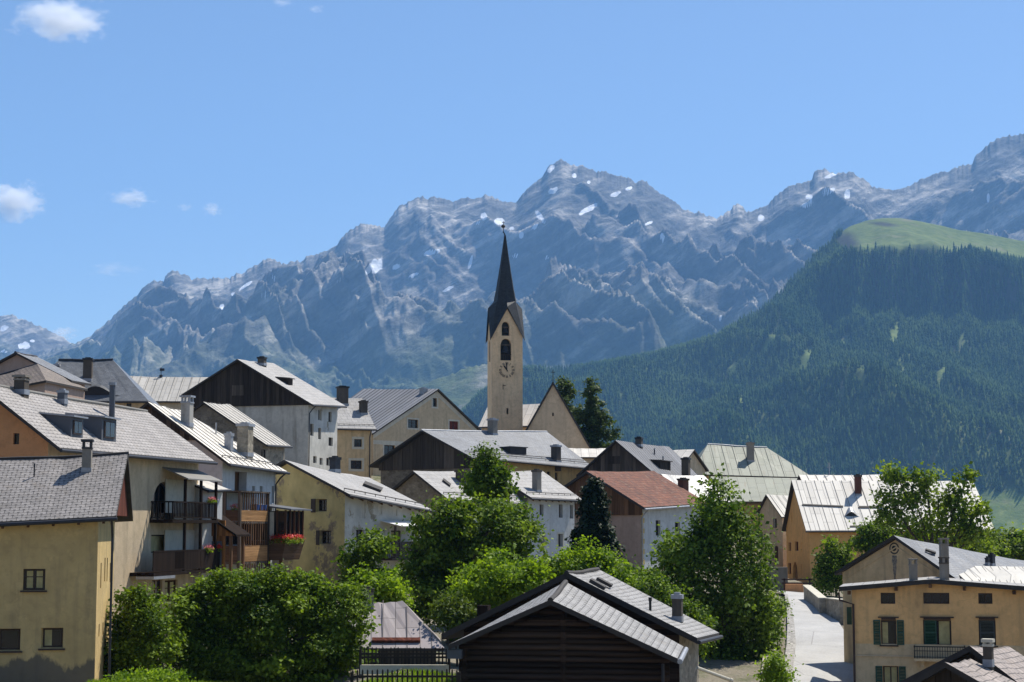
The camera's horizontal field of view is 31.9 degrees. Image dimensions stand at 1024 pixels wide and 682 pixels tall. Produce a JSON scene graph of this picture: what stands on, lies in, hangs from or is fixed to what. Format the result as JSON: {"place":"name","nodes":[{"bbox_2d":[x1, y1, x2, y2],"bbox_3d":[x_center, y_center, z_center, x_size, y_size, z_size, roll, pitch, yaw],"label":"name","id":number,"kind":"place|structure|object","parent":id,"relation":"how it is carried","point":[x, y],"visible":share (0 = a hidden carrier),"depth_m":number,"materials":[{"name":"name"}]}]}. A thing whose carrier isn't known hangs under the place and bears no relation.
{"place":"outdoors","nodes":[
{"label":"outdoors","id":0,"kind":"place"},
{"bbox_2d":[0,314,70,359],"bbox_3d":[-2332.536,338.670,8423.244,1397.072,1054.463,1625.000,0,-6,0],"label":"distant mountain","id":1,"kind":"structure","parent":0,"point":[24,336],"depth_m":8799.00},
{"bbox_2d":[418,364,487,409],"bbox_3d":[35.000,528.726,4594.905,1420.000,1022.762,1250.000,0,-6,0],"label":"foothill","id":2,"kind":"structure","parent":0,"point":[459,389],"depth_m":4887.86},
{"bbox_2d":[140,475,843,681],"bbox_3d":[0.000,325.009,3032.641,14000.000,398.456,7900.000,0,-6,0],"label":"ground","id":3,"kind":"structure","parent":0,"point":[735,670],"depth_m":86.39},
{"bbox_2d":[0,363,87,398],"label":"shingle house","id":4,"kind":"structure","parent":3,"relation":"on","point":[44,379],"depth_m":131.51,"materials":[{"name":"grey paint"}]},
{"bbox_2d":[0,351,90,398],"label":"pointed house","id":5,"kind":"structure","parent":3,"relation":"on","point":[15,360],"depth_m":135.94,"materials":[{"name":"beige plaster"},{"name":"timber"},{"name":"grey slate"}]},
{"bbox_2d":[0,439,132,681],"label":"plaster house","id":6,"kind":"structure","parent":3,"relation":"on","point":[60,516],"depth_m":65.71,"materials":[{"name":"yellow paint"}]},
{"bbox_2d":[0,629,21,652],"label":"window","id":7,"kind":"structure","parent":6,"relation":"in","point":[9,638],"depth_m":65.42,"materials":[{"name":"black glass"}]},
{"bbox_2d":[20,569,46,591],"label":"window","id":8,"kind":"structure","parent":6,"relation":"in","point":[34,579],"depth_m":65.69,"materials":[{"name":"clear glass"}]},
{"bbox_2d":[38,628,64,649],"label":"window","id":9,"kind":"structure","parent":6,"relation":"in","point":[52,637],"depth_m":65.60,"materials":[{"name":"black glass"}]},
{"bbox_2d":[53,357,158,407],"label":"slate hip house","id":10,"kind":"structure","parent":3,"relation":"on","point":[99,375],"depth_m":144.55,"materials":[{"name":"beige paint"}]},
{"bbox_2d":[0,374,222,630],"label":"slate house","id":11,"kind":"structure","parent":3,"relation":"on","point":[153,541],"depth_m":82.48,"materials":[{"name":"stone"}]},
{"bbox_2d":[14,433,18,443],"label":"window","id":12,"kind":"structure","parent":11,"relation":"in","point":[16,437],"depth_m":72.93,"materials":[{"name":"black glass"}]},
{"bbox_2d":[152,580,159,598],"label":"window","id":13,"kind":"structure","parent":11,"relation":"in","point":[157,582],"depth_m":84.25,"materials":[{"name":"black glass"}]},
{"bbox_2d":[151,535,163,552],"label":"window","id":14,"kind":"structure","parent":11,"relation":"in","point":[157,541],"depth_m":84.89,"materials":[{"name":"glass"}]},
{"bbox_2d":[150,483,170,518],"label":"door","id":15,"kind":"structure","parent":11,"relation":"in","point":[159,495],"depth_m":85.12,"materials":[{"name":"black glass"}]},
{"bbox_2d":[165,580,175,600],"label":"window","id":16,"kind":"structure","parent":11,"relation":"in","point":[169,584],"depth_m":85.91,"materials":[{"name":"black glass"}]},
{"bbox_2d":[164,530,194,549],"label":"gallery door","id":17,"kind":"structure","parent":11,"relation":"in","point":[173,539],"depth_m":86.54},
{"bbox_2d":[165,479,195,512],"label":"gallery door","id":18,"kind":"structure","parent":11,"relation":"in","point":[174,489],"depth_m":86.67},
{"bbox_2d":[203,544,213,551],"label":"potted flowers","id":19,"kind":"object","parent":11,"relation":"on","point":[209,547],"visible":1,"depth_m":87.67,"materials":[{"name":"pink plant"}]},
{"bbox_2d":[204,496,218,502],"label":"potted flowers","id":20,"kind":"object","parent":11,"relation":"on","point":[211,500],"visible":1,"depth_m":88.20,"materials":[{"name":"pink plant"}]},
{"bbox_2d":[99,660,195,681],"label":"shrub","id":21,"kind":"object","parent":3,"relation":"on","point":[165,674],"visible":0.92,"depth_m":56.66,"materials":[{"name":"green plant"}]},
{"bbox_2d":[103,580,192,680],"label":"shrub","id":22,"kind":"object","parent":3,"relation":"on","point":[143,640],"visible":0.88,"depth_m":68.69,"materials":[{"name":"green plant"}]},
{"bbox_2d":[130,367,207,409],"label":"barn house","id":23,"kind":"structure","parent":3,"relation":"on","point":[160,390],"depth_m":189.55,"materials":[{"name":"beige metal"}]},
{"bbox_2d":[193,480,231,590],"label":"leanto shed","id":24,"kind":"structure","parent":3,"relation":"on","point":[208,491],"depth_m":89.09,"materials":[{"name":"white paint"}]},
{"bbox_2d":[140,395,311,574],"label":"gabled house","id":25,"kind":"structure","parent":3,"relation":"on","point":[243,472],"depth_m":98.30,"materials":[{"name":"metal"}]},
{"bbox_2d":[235,472,238,490],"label":"window","id":26,"kind":"structure","parent":25,"relation":"in","point":[236,473],"depth_m":98.67,"materials":[{"name":"grey glass"}]},
{"bbox_2d":[269,532,305,545],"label":"red flowers","id":27,"kind":"object","parent":25,"relation":"on","point":[290,538],"visible":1,"depth_m":98.98,"materials":[{"name":"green plant"}]},
{"bbox_2d":[211,515,250,575],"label":"timber porch","id":28,"kind":"object","parent":3,"relation":"on","point":[226,526],"visible":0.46,"depth_m":89.45,"materials":[{"name":"brown wood"}]},
{"bbox_2d":[211,541,221,568],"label":"door","id":29,"kind":"structure","parent":28,"relation":"in","point":[218,542],"depth_m":89.36,"materials":[{"name":"brown wood"}]},
{"bbox_2d":[193,402,292,463],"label":"annex house","id":30,"kind":"structure","parent":3,"relation":"on","point":[269,445],"depth_m":134.79,"materials":[{"name":"beige metal"}]},
{"bbox_2d":[229,566,292,597],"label":"shrub","id":31,"kind":"object","parent":3,"relation":"on","point":[234,573],"visible":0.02,"depth_m":83.34,"materials":[{"name":"green plant"}]},
{"bbox_2d":[181,356,346,470],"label":"dark gabled house","id":32,"kind":"structure","parent":3,"relation":"on","point":[298,415],"depth_m":152.41,"materials":[{"name":"white paint"}]},
{"bbox_2d":[155,559,380,681],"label":"shrub","id":33,"kind":"object","parent":3,"relation":"on","point":[218,612],"visible":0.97,"depth_m":70.48,"materials":[{"name":"green plant"}]},
{"bbox_2d":[87,667,455,681],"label":"grass","id":34,"kind":"structure","parent":3,"relation":"on","point":[405,679],"depth_m":63.17,"materials":[{"name":"green plant"}]},
{"bbox_2d":[275,456,432,587],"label":"cream house","id":35,"kind":"structure","parent":3,"relation":"on","point":[342,506],"depth_m":105.82,"materials":[{"name":"yellow paint"}]},
{"bbox_2d":[319,500,326,510],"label":"window","id":36,"kind":"structure","parent":35,"relation":"in","point":[322,503],"depth_m":105.51,"materials":[{"name":"black glass"}]},
{"bbox_2d":[322,531,330,542],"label":"window","id":37,"kind":"structure","parent":35,"relation":"in","point":[326,534],"depth_m":105.11,"materials":[{"name":"black glass"}]},
{"bbox_2d":[356,530,361,541],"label":"window","id":38,"kind":"structure","parent":35,"relation":"in","point":[358,532],"depth_m":105.31,"materials":[{"name":"black glass"}]},
{"bbox_2d":[361,501,365,518],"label":"window","id":39,"kind":"structure","parent":35,"relation":"in","point":[363,504],"depth_m":105.62,"materials":[{"name":"grey glass"}]},
{"bbox_2d":[391,530,399,557],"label":"window","id":40,"kind":"structure","parent":35,"relation":"in","point":[392,531],"depth_m":108.13,"materials":[{"name":"black glass"}]},
{"bbox_2d":[382,521,414,525],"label":"awning","id":41,"kind":"object","parent":35,"relation":"attached to","point":[403,523],"visible":0.5,"depth_m":107.03,"materials":[{"name":"white fabric"}]},
{"bbox_2d":[333,385,376,477],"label":"narrow house","id":42,"kind":"structure","parent":3,"relation":"on","point":[356,427],"depth_m":167.80,"materials":[{"name":"paint"}]},
{"bbox_2d":[348,458,363,470],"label":"window","id":43,"kind":"structure","parent":42,"relation":"in","point":[353,465],"depth_m":167.47,"materials":[{"name":"white glass"}]},
{"bbox_2d":[352,437,363,448],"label":"window","id":44,"kind":"structure","parent":42,"relation":"in","point":[356,441],"depth_m":167.76,"materials":[{"name":"white glass"}]},
{"bbox_2d":[329,519,411,591],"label":"tree","id":45,"kind":"object","parent":3,"relation":"on","point":[367,550],"visible":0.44,"depth_m":92.96,"materials":[{"name":"green plant"}]},
{"bbox_2d":[336,561,418,611],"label":"shrub","id":46,"kind":"object","parent":3,"relation":"on","point":[387,586],"visible":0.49,"depth_m":78.48,"materials":[{"name":"green plant"}]},
{"bbox_2d":[346,586,444,666],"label":"pavilion","id":47,"kind":"structure","parent":3,"relation":"on","point":[403,626],"depth_m":74.04,"materials":[{"name":"metal"}]},
{"bbox_2d":[359,647,449,674],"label":"picket fence","id":48,"kind":"object","parent":3,"relation":"on","point":[390,668],"visible":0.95,"depth_m":65.13,"materials":[{"name":"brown wood"}]},
{"bbox_2d":[350,669,460,681],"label":"picket fence","id":49,"kind":"object","parent":3,"relation":"on","point":[457,676],"visible":1,"depth_m":57.68,"materials":[{"name":"brown wood"}]},
{"bbox_2d":[351,387,480,475],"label":"tan gabled house","id":50,"kind":"structure","parent":3,"relation":"on","point":[399,416],"depth_m":184.83,"materials":[{"name":"paint"}]},
{"bbox_2d":[383,443,395,455],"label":"window","id":51,"kind":"structure","parent":50,"relation":"in","point":[387,447],"depth_m":180.09,"materials":[{"name":"white glass"}]},
{"bbox_2d":[407,418,418,429],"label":"window","id":52,"kind":"structure","parent":50,"relation":"in","point":[411,424],"depth_m":183.17,"materials":[{"name":"white glass"}]},
{"bbox_2d":[431,396,437,408],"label":"window","id":53,"kind":"structure","parent":50,"relation":"in","point":[433,402],"depth_m":185.87,"materials":[{"name":"white glass"}]},
{"bbox_2d":[448,419,458,429],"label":"window","id":54,"kind":"structure","parent":50,"relation":"in","point":[452,424],"depth_m":187.79,"materials":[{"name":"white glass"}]},
{"bbox_2d":[420,587,476,666],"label":"shrub","id":55,"kind":"object","parent":3,"relation":"on","point":[455,611],"visible":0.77,"depth_m":74.74,"materials":[{"name":"green plant"}]},
{"bbox_2d":[392,469,526,534],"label":"row house","id":56,"kind":"structure","parent":3,"relation":"on","point":[414,485],"depth_m":118.69,"materials":[{"name":"white paint"}]},
{"bbox_2d":[395,488,557,643],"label":"maple tree","id":57,"kind":"object","parent":3,"relation":"on","point":[444,543],"visible":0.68,"depth_m":88.73,"materials":[{"name":"green plant"}]},
{"bbox_2d":[369,418,588,488],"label":"timber house","id":58,"kind":"structure","parent":3,"relation":"on","point":[546,452],"depth_m":156.30,"materials":[{"name":"grey stone"}]},
{"bbox_2d":[456,440,523,534],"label":"tree","id":59,"kind":"object","parent":3,"relation":"on","point":[490,471],"visible":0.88,"depth_m":99.16,"materials":[{"name":"green plant"}]},
{"bbox_2d":[427,542,556,618],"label":"shrub","id":60,"kind":"object","parent":3,"relation":"on","point":[508,581],"visible":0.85,"depth_m":76.61,"materials":[{"name":"green plant"}]},
{"bbox_2d":[486,221,524,430],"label":"church tower","id":61,"kind":"structure","parent":3,"relation":"on","point":[505,333],"depth_m":217.45,"materials":[{"name":"paint"}]},
{"bbox_2d":[479,404,539,430],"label":"sacristy","id":62,"kind":"structure","parent":3,"relation":"on","point":[529,410],"depth_m":225.41,"materials":[{"name":"paint"}]},
{"bbox_2d":[508,469,580,561],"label":"white house","id":63,"kind":"structure","parent":3,"relation":"on","point":[554,494],"depth_m":126.61,"materials":[{"name":"paint"}]},
{"bbox_2d":[557,532,563,547],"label":"window","id":64,"kind":"structure","parent":63,"relation":"in","point":[558,533],"depth_m":127.41,"materials":[{"name":"white glass"}]},
{"bbox_2d":[525,382,591,448],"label":"church nave","id":65,"kind":"structure","parent":3,"relation":"on","point":[553,416],"depth_m":204.66,"materials":[{"name":"paint"}]},
{"bbox_2d":[538,375,599,440],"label":"spruce tree","id":66,"kind":"object","parent":3,"relation":"on","point":[566,391],"visible":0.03,"depth_m":222.12,"materials":[{"name":"green plant"}]},
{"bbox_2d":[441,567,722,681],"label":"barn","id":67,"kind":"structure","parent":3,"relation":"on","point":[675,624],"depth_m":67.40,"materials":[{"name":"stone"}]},
{"bbox_2d":[535,535,634,580],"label":"shrub","id":68,"kind":"object","parent":3,"relation":"on","point":[587,558],"visible":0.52,"depth_m":90.34,"materials":[{"name":"green plant"}]},
{"bbox_2d":[569,448,605,462],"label":"shed","id":69,"kind":"structure","parent":3,"relation":"on","point":[588,455],"depth_m":197.09,"materials":[{"name":"metal"}]},
{"bbox_2d":[447,580,733,681],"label":"log barn","id":70,"kind":"structure","parent":3,"relation":"on","point":[564,631],"depth_m":60.30,"materials":[{"name":"wood"}]},
{"bbox_2d":[564,474,628,564],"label":"thuja tree","id":71,"kind":"object","parent":3,"relation":"on","point":[594,518],"visible":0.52,"depth_m":110.98,"materials":[{"name":"green plant"}]},
{"bbox_2d":[570,376,623,448],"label":"spruce tree","id":72,"kind":"object","parent":3,"relation":"on","point":[592,417],"visible":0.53,"depth_m":207.63,"materials":[{"name":"green plant"}]},
{"bbox_2d":[564,471,704,570],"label":"red roofed house","id":73,"kind":"structure","parent":3,"relation":"on","point":[641,501],"depth_m":134.32,"materials":[{"name":"paint"}]},
{"bbox_2d":[576,436,697,476],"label":"brown gabled house","id":74,"kind":"structure","parent":3,"relation":"on","point":[622,456],"depth_m":156.41,"materials":[{"name":"stone"}]},
{"bbox_2d":[604,554,678,593],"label":"shrub","id":75,"kind":"object","parent":3,"relation":"on","point":[622,573],"visible":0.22,"depth_m":88.96,"materials":[{"name":"green plant"}]},
{"bbox_2d":[628,564,722,661],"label":"shrub","id":76,"kind":"object","parent":3,"relation":"on","point":[656,587],"visible":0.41,"depth_m":80.90,"materials":[{"name":"green plant"}]},
{"bbox_2d":[673,449,708,474],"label":"white shed","id":77,"kind":"structure","parent":3,"relation":"on","point":[698,466],"depth_m":179.45,"materials":[{"name":"paint"}]},
{"bbox_2d":[661,474,729,521],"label":"backyard shed","id":78,"kind":"structure","parent":3,"relation":"on","point":[683,482],"depth_m":146.26,"materials":[{"name":"metal"}]},
{"bbox_2d":[642,462,793,661],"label":"birch tree","id":79,"kind":"object","parent":3,"relation":"on","point":[745,627],"visible":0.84,"depth_m":90.25,"materials":[{"name":"green plant"}]},
{"bbox_2d":[699,442,808,535],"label":"hipped house","id":80,"kind":"structure","parent":3,"relation":"on","point":[759,473],"depth_m":192.63,"materials":[{"name":"grey metal"}]},
{"bbox_2d":[756,494,787,566],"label":"house","id":81,"kind":"structure","parent":3,"relation":"on","point":[776,504],"depth_m":166.53,"materials":[{"name":"beige paint"}]},
{"bbox_2d":[775,546,777,564],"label":"window","id":82,"kind":"structure","parent":81,"relation":"in","point":[776,547],"depth_m":165.16,"materials":[{"name":"black glass"}]},
{"bbox_2d":[745,642,803,681],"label":"shrub","id":83,"kind":"object","parent":3,"relation":"on","point":[775,671],"visible":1,"depth_m":78.64,"materials":[{"name":"green plant"}]},
{"bbox_2d":[766,567,787,590],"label":"yard wall","id":84,"kind":"structure","parent":3,"relation":"on","point":[782,572],"depth_m":130.92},
{"bbox_2d":[766,596,793,645],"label":"shrub","id":85,"kind":"object","parent":3,"relation":"on","point":[778,625],"visible":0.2,"depth_m":95.64,"materials":[{"name":"green plant"}]},
{"bbox_2d":[785,584,803,591],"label":"wall","id":86,"kind":"structure","parent":3,"relation":"on","point":[795,587],"depth_m":126.87,"materials":[{"name":"orange paint"}]},
{"bbox_2d":[781,578,812,590],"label":"timber rail","id":87,"kind":"object","parent":3,"relation":"on","point":[784,582],"visible":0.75,"depth_m":127.84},
{"bbox_2d":[803,585,842,624],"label":"retaining wall","id":88,"kind":"structure","parent":3,"relation":"on","point":[821,602],"depth_m":107.92,"materials":[{"name":"concrete"}]},
{"bbox_2d":[803,531,856,596],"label":"shrub","id":89,"kind":"object","parent":3,"relation":"on","point":[828,581],"visible":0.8,"depth_m":128.52,"materials":[{"name":"green plant"}]},
{"bbox_2d":[797,463,879,480],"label":"house","id":90,"kind":"structure","parent":3,"relation":"on","point":[842,477],"depth_m":179.30,"materials":[{"name":"metal"}]},
{"bbox_2d":[844,516,910,555],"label":"tree","id":91,"kind":"object","parent":3,"relation":"on","point":[873,533],"visible":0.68,"depth_m":126.70,"materials":[{"name":"green plant"}]},
{"bbox_2d":[782,474,993,584],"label":"orange house","id":92,"kind":"structure","parent":3,"relation":"on","point":[814,509],"depth_m":155.02,"materials":[{"name":"metal"}]},
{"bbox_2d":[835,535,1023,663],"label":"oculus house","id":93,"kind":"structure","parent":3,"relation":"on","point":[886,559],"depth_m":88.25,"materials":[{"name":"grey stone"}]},
{"bbox_2d":[837,538,1023,681],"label":"apricot house","id":94,"kind":"structure","parent":3,"relation":"on","point":[911,625],"depth_m":80.96,"materials":[{"name":"paint"}]},
{"bbox_2d":[881,593,894,603],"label":"window","id":95,"kind":"structure","parent":94,"relation":"in","point":[886,598],"depth_m":81.46,"materials":[{"name":"black glass"}]},
{"bbox_2d":[873,617,903,646],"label":"window","id":96,"kind":"structure","parent":94,"relation":"in","point":[887,631],"depth_m":81.28,"materials":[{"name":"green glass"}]},
{"bbox_2d":[875,666,905,681],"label":"window","id":97,"kind":"structure","parent":94,"relation":"in","point":[888,673],"depth_m":81.08,"materials":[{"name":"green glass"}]},
{"bbox_2d":[923,593,948,603],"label":"window","id":98,"kind":"structure","parent":94,"relation":"in","point":[928,598],"depth_m":80.98,"materials":[{"name":"black glass"}]},
{"bbox_2d":[920,616,953,644],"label":"balcony door","id":99,"kind":"structure","parent":94,"relation":"in","point":[936,630],"depth_m":80.84,"materials":[{"name":"green wood"}]},
{"bbox_2d":[978,593,991,603],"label":"window","id":100,"kind":"structure","parent":94,"relation":"in","point":[983,598],"depth_m":80.49,"materials":[{"name":"black glass"}]},
{"bbox_2d":[976,617,997,647],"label":"window","id":101,"kind":"structure","parent":94,"relation":"in","point":[987,628],"depth_m":80.29,"materials":[{"name":"black glass"}]},
{"bbox_2d":[864,458,1005,550],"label":"ash tree","id":102,"kind":"object","parent":3,"relation":"on","point":[911,500],"visible":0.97,"depth_m":119.17,"materials":[{"name":"green plant"}]},
{"bbox_2d":[909,529,1010,555],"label":"tree","id":103,"kind":"object","parent":3,"relation":"on","point":[986,549],"visible":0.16,"depth_m":130.71,"materials":[{"name":"green plant"}]},
{"bbox_2d":[900,638,1023,681],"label":"stone roofed house","id":104,"kind":"structure","parent":3,"relation":"on","point":[1007,661],"depth_m":53.88,"materials":[{"name":"timber"},{"name":"stone slabs"}]},
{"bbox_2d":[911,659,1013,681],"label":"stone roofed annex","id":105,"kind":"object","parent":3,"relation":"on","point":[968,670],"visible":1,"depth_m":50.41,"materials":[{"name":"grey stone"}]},
{"bbox_2d":[974,522,1023,559],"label":"tree","id":106,"kind":"object","parent":3,"relation":"on","point":[1013,539],"visible":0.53,"depth_m":137.89,"materials":[{"name":"green plant"}]},
{"bbox_2d":[0,0,1023,343],"label":"sky","id":107,"kind":"structure","parent":0,"point":[142,141],"materials":[{"name":"blue"}]},
{"bbox_2d":[37,133,1023,397],"bbox_3d":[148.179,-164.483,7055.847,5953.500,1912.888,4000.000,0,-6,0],"label":"mountains","id":108,"kind":"structure","parent":0,"point":[605,265],"depth_m":6823.92,"materials":[{"name":"grey stone"}]},
{"bbox_2d":[472,218,1023,533],"bbox_3d":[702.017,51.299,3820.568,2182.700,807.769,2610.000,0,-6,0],"label":"hill","id":109,"kind":"structure","parent":0,"point":[1006,503],"depth_m":3650.75,"materials":[{"name":"green plant"}]},
{"bbox_2d":[460,228,1023,558],"bbox_3d":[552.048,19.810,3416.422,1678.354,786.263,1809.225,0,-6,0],"label":"forest","id":110,"kind":"object","parent":109,"relation":"on","point":[982,374],"visible":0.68,"depth_m":3644.16,"materials":[{"name":"green plant"}]},
{"bbox_2d":[778,591,795,681],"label":"path","id":111,"kind":"structure","parent":0,"point":[791,646],"depth_m":96.76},
{"bbox_2d":[784,591,852,681],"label":"street","id":112,"kind":"structure","parent":0,"point":[819,649],"depth_m":94.83,"materials":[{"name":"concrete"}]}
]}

